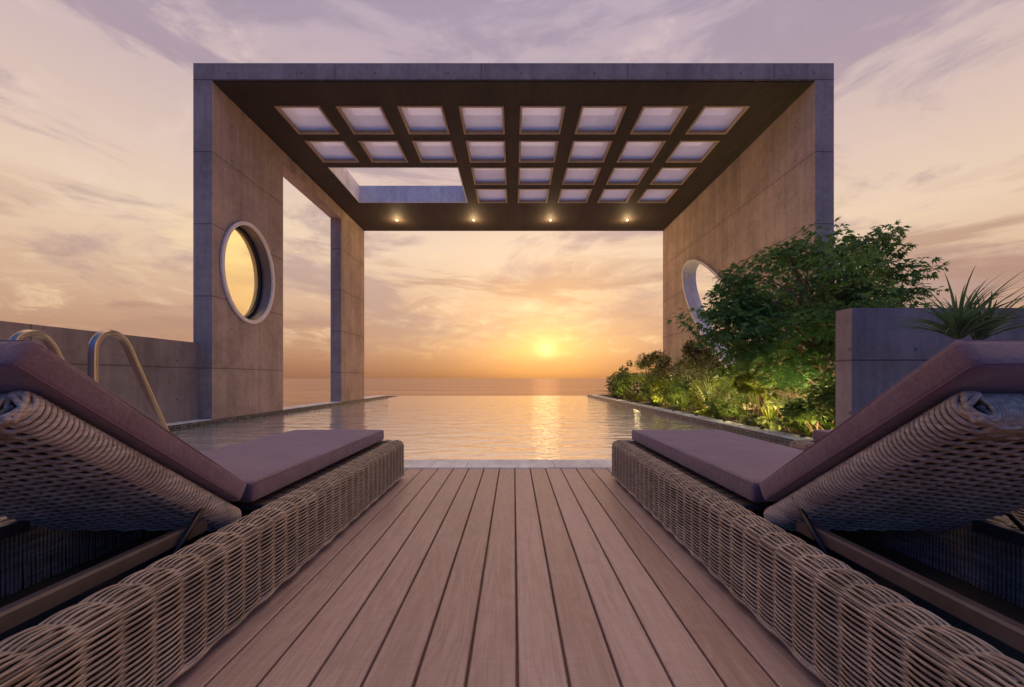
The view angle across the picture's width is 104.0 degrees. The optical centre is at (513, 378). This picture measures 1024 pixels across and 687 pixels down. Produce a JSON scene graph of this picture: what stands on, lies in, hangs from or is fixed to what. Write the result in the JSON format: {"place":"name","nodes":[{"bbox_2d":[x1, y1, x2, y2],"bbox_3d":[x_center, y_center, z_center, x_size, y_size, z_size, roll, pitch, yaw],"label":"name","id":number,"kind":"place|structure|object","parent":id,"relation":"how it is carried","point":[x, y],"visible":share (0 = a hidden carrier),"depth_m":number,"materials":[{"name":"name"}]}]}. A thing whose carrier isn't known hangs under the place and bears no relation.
{"place":"outdoors","nodes":[
{"label":"outdoors","id":0,"kind":"place"},
{"bbox_2d":[283,378,641,406],"bbox_3d":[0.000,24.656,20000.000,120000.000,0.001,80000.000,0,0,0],"label":"sea","id":1,"kind":"structure","parent":0,"point":[300,391],"depth_m":1072.06,"materials":[{"name":"liquid"}]},
{"bbox_2d":[171,396,787,459],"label":"pool water","id":2,"kind":"structure","parent":0,"point":[503,427],"depth_m":6.05,"materials":[{"name":"beige liquid"}]},
{"bbox_2d":[0,0,1023,377],"label":"sky","id":3,"kind":"structure","parent":0,"point":[96,96],"materials":[{"name":"orange"}]},
{"bbox_2d":[362,470,668,686],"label":"deck base","id":4,"kind":"object","parent":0,"point":[517,653],"depth_m":1.18,"materials":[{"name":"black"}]},
{"bbox_2d":[168,468,837,686],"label":"deck","id":5,"kind":"structure","parent":4,"relation":"on","point":[331,612],"depth_m":1.16,"materials":[{"name":"brown wood"}]},
{"bbox_2d":[9,329,168,430],"bbox_3d":[-3.149,0.257,3.024,0.686,1.207,0.715,0,0,0],"label":"pool ladder","id":6,"kind":"object","parent":5,"relation":"attached to","point":[97,338],"visible":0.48,"depth_m":2.93,"materials":[{"name":"silver metal"}]},
{"bbox_2d":[0,340,404,686],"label":"sun lounger","id":7,"kind":"object","parent":5,"relation":"on","point":[138,548],"visible":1,"depth_m":0.95,"materials":[{"name":"wicker"}]},
{"bbox_2d":[611,340,1023,686],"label":"sun lounger","id":8,"kind":"object","parent":5,"relation":"on","point":[878,541],"visible":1,"depth_m":0.93,"materials":[{"name":"wicker"}]},
{"bbox_2d":[790,430,1023,522],"bbox_3d":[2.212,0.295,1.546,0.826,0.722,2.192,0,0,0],"label":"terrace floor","id":9,"kind":"structure","parent":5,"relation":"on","point":[803,445],"depth_m":2.52,"materials":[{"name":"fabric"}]},
{"bbox_2d":[404,459,611,469],"bbox_3d":[1.694,0.708,3.072,12.963,0.110,0.293,0,0,0],"label":"pool coping","id":10,"kind":"object","parent":4,"relation":"on","point":[508,463],"visible":0.12,"depth_m":3.06,"materials":[{"name":"grey stone"}]},
{"bbox_2d":[600,393,829,437],"bbox_3d":[5.351,0.615,9.352,4.467,0.082,12.259,0,0,0],"label":"planting bed","id":11,"kind":"object","parent":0,"point":[645,401],"visible":0.08,"depth_m":7.77,"materials":[{"name":"soil"}]},
{"bbox_2d":[590,377,616,396],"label":"grass clump","id":12,"kind":"object","parent":11,"relation":"on","point":[608,391],"visible":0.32,"depth_m":13.29,"materials":[{"name":"green plant"}]},
{"bbox_2d":[605,360,637,397],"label":"tall shrub","id":13,"kind":"object","parent":11,"relation":"on","point":[616,375],"visible":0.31,"depth_m":12.95,"materials":[{"name":"green plant"}]},
{"bbox_2d":[612,370,639,398],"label":"leafy shrub","id":14,"kind":"object","parent":11,"relation":"on","point":[618,379],"visible":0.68,"depth_m":11.97,"materials":[{"name":"green plant"}]},
{"bbox_2d":[618,374,651,400],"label":"leafy shrub","id":15,"kind":"object","parent":11,"relation":"on","point":[630,396],"visible":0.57,"depth_m":10.88,"materials":[{"name":"green plant"}]},
{"bbox_2d":[627,382,658,404],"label":"grass clump","id":16,"kind":"object","parent":11,"relation":"on","point":[651,399],"visible":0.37,"depth_m":9.35,"materials":[{"name":"green plant"}]},
{"bbox_2d":[633,350,667,380],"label":"feathery shrub","id":17,"kind":"object","parent":11,"relation":"on","point":[644,363],"visible":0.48,"depth_m":11.29,"materials":[{"name":"green plant"}]},
{"bbox_2d":[631,374,670,402],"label":"leafy shrub","id":18,"kind":"object","parent":11,"relation":"on","point":[644,389],"visible":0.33,"depth_m":9.79,"materials":[{"name":"green plant"}]},
{"bbox_2d":[650,348,667,377],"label":"reed clump","id":19,"kind":"object","parent":11,"relation":"on","point":[653,363],"visible":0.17,"depth_m":10.72,"materials":[{"name":"green plant"}]},
{"bbox_2d":[646,371,683,405],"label":"yellow shrub","id":20,"kind":"object","parent":11,"relation":"on","point":[660,387],"visible":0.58,"depth_m":8.75,"materials":[{"name":"green plant"}]},
{"bbox_2d":[648,353,687,385],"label":"tall shrub","id":21,"kind":"object","parent":11,"relation":"on","point":[662,364],"visible":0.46,"depth_m":10.07,"materials":[{"name":"green plant"}]},
{"bbox_2d":[659,378,699,409],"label":"leafy shrub","id":22,"kind":"object","parent":11,"relation":"on","point":[685,401],"visible":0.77,"depth_m":7.84,"materials":[{"name":"green plant"}]},
{"bbox_2d":[672,336,718,407],"bbox_3d":[3.902,-0.126,8.505,1.102,1.603,1.124,0,0,0],"label":"feathery shrub","id":23,"kind":"object","parent":11,"relation":"on","point":[687,349],"visible":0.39,"depth_m":8.43,"materials":[{"name":"green plant"}]},
{"bbox_2d":[681,350,731,407],"bbox_3d":[3.711,0.056,7.621,0.991,1.240,1.026,0,0,0],"label":"tall shrub","id":24,"kind":"object","parent":11,"relation":"on","point":[701,365],"visible":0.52,"depth_m":7.62,"materials":[{"name":"green plant"}]},
{"bbox_2d":[693,407,721,418],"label":"ground cover","id":25,"kind":"object","parent":11,"relation":"on","point":[702,412],"visible":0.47,"depth_m":6.56,"materials":[{"name":"green plant"}]},
{"bbox_2d":[687,375,728,409],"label":"leafy shrub","id":26,"kind":"object","parent":11,"relation":"on","point":[692,397],"visible":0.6,"depth_m":7.04,"materials":[{"name":"green plant"}]},
{"bbox_2d":[688,373,733,408],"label":"reed clump","id":27,"kind":"object","parent":11,"relation":"on","point":[710,391],"visible":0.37,"depth_m":6.81,"materials":[{"name":"green plant"}]},
{"bbox_2d":[699,376,758,419],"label":"leafy shrub","id":28,"kind":"object","parent":11,"relation":"on","point":[733,409],"visible":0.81,"depth_m":6.07,"materials":[{"name":"green plant"}]},
{"bbox_2d":[707,353,758,413],"bbox_3d":[4.049,0.066,7.268,0.935,1.221,1.092,0,0,0],"label":"tall shrub","id":29,"kind":"object","parent":11,"relation":"on","point":[722,369],"visible":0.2,"depth_m":7.18,"materials":[{"name":"green plant"}]},
{"bbox_2d":[725,349,786,415],"bbox_3d":[3.926,0.080,6.374,0.972,1.194,1.037,0,0,0],"label":"tall shrub","id":30,"kind":"object","parent":11,"relation":"on","point":[761,399],"visible":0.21,"depth_m":6.40,"materials":[{"name":"green plant"}]},
{"bbox_2d":[739,412,783,430],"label":"ground cover","id":31,"kind":"object","parent":11,"relation":"on","point":[748,419],"visible":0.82,"depth_m":5.09,"materials":[{"name":"green plant"}]},
{"bbox_2d":[731,363,797,425],"bbox_3d":[3.396,0.223,5.458,0.972,0.908,0.803,0,0,0],"label":"yellow shrub","id":32,"kind":"object","parent":11,"relation":"on","point":[740,384],"visible":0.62,"depth_m":5.30,"materials":[{"name":"green plant"}]},
{"bbox_2d":[746,387,787,420],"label":"reed clump","id":33,"kind":"object","parent":11,"relation":"on","point":[771,414],"visible":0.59,"depth_m":5.05,"materials":[{"name":"green plant"}]},
{"bbox_2d":[765,384,820,432],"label":"yellow shrub","id":34,"kind":"object","parent":11,"relation":"on","point":[783,401],"visible":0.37,"depth_m":4.77,"materials":[{"name":"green plant"}]},
{"bbox_2d":[776,416,817,434],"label":"fern","id":35,"kind":"object","parent":11,"relation":"on","point":[806,431],"visible":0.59,"depth_m":4.46,"materials":[{"name":"green plant"}]},
{"bbox_2d":[777,381,835,432],"bbox_3d":[3.267,0.351,4.282,0.734,0.654,0.694,0,0,0],"label":"leafy shrub","id":36,"kind":"object","parent":11,"relation":"on","point":[812,413],"visible":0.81,"depth_m":4.22,"materials":[{"name":"green plant"}]},
{"bbox_2d":[666,217,950,426],"bbox_3d":[3.626,-0.649,4.800,3.579,2.730,2.181,0,0,-39],"label":"bush","id":37,"kind":"object","parent":11,"relation":"on","point":[744,311],"visible":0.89,"depth_m":4.61,"materials":[{"name":"green plant"}]},
{"bbox_2d":[781,352,835,408],"bbox_3d":[4.231,0.023,5.250,1.269,1.308,1.161,0,0,43],"label":"tall shrub","id":38,"kind":"object","parent":11,"relation":"on","point":[827,370],"visible":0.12,"depth_m":5.37,"materials":[{"name":"green plant"}]},
{"bbox_2d":[811,372,835,420],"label":"leafy shrub","id":39,"kind":"object","parent":11,"relation":"on","point":[820,382],"visible":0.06,"depth_m":4.43,"materials":[{"name":"green plant"}]},
{"bbox_2d":[874,265,1023,341],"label":"spiky plant","id":40,"kind":"object","parent":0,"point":[961,322],"visible":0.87,"depth_m":2.74,"materials":[{"name":"green plant"}]},
{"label":"terrace","id":41,"kind":"structure","parent":0,"visible":0},
{"bbox_2d":[0,321,198,422],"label":"boundary wall","id":42,"kind":"structure","parent":41,"relation":"on","point":[170,368],"depth_m":5.18,"materials":[{"name":"concrete"}]},
{"bbox_2d":[167,395,794,446],"bbox_3d":[-0.853,0.849,9.356,7.478,0.435,12.267,0,0,0],"label":"pool tiling","id":43,"kind":"object","parent":41,"relation":"on","point":[750,433],"visible":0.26,"depth_m":6.40,"materials":[{"name":"tile"}]},
{"bbox_2d":[166,395,387,425],"bbox_3d":[-4.765,0.762,8.908,0.343,0.280,11.370,0,0,0],"label":"side coping","id":44,"kind":"object","parent":43,"relation":"on","point":[284,408],"visible":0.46,"depth_m":8.52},
{"bbox_2d":[588,394,813,439],"bbox_3d":[3.002,0.762,9.359,0.228,0.280,12.272,0,0,0],"label":"planted coping","id":45,"kind":"object","parent":43,"relation":"on","point":[774,432],"visible":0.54,"depth_m":5.62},
{"bbox_2d":[193,63,833,419],"bbox_3d":[0.000,-1.734,9.196,9.824,6.421,6.207,0,0,0],"label":"pergola","id":46,"kind":"object","parent":41,"relation":"on","point":[754,175],"visible":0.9,"depth_m":7.35,"materials":[{"name":"concrete"}]},
{"bbox_2d":[219,221,274,323],"bbox_3d":[-4.729,-1.817,6.937,0.365,1.735,1.387,0,0,0],"label":"round window","id":47,"kind":"structure","parent":46,"relation":"in","point":[262,262],"depth_m":7.36,"materials":[{"name":"metal"}]},
{"bbox_2d":[836,308,1023,426],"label":"garden wall","id":48,"kind":"structure","parent":41,"relation":"on","point":[872,363],"depth_m":3.44,"materials":[{"name":"concrete"}]}
]}

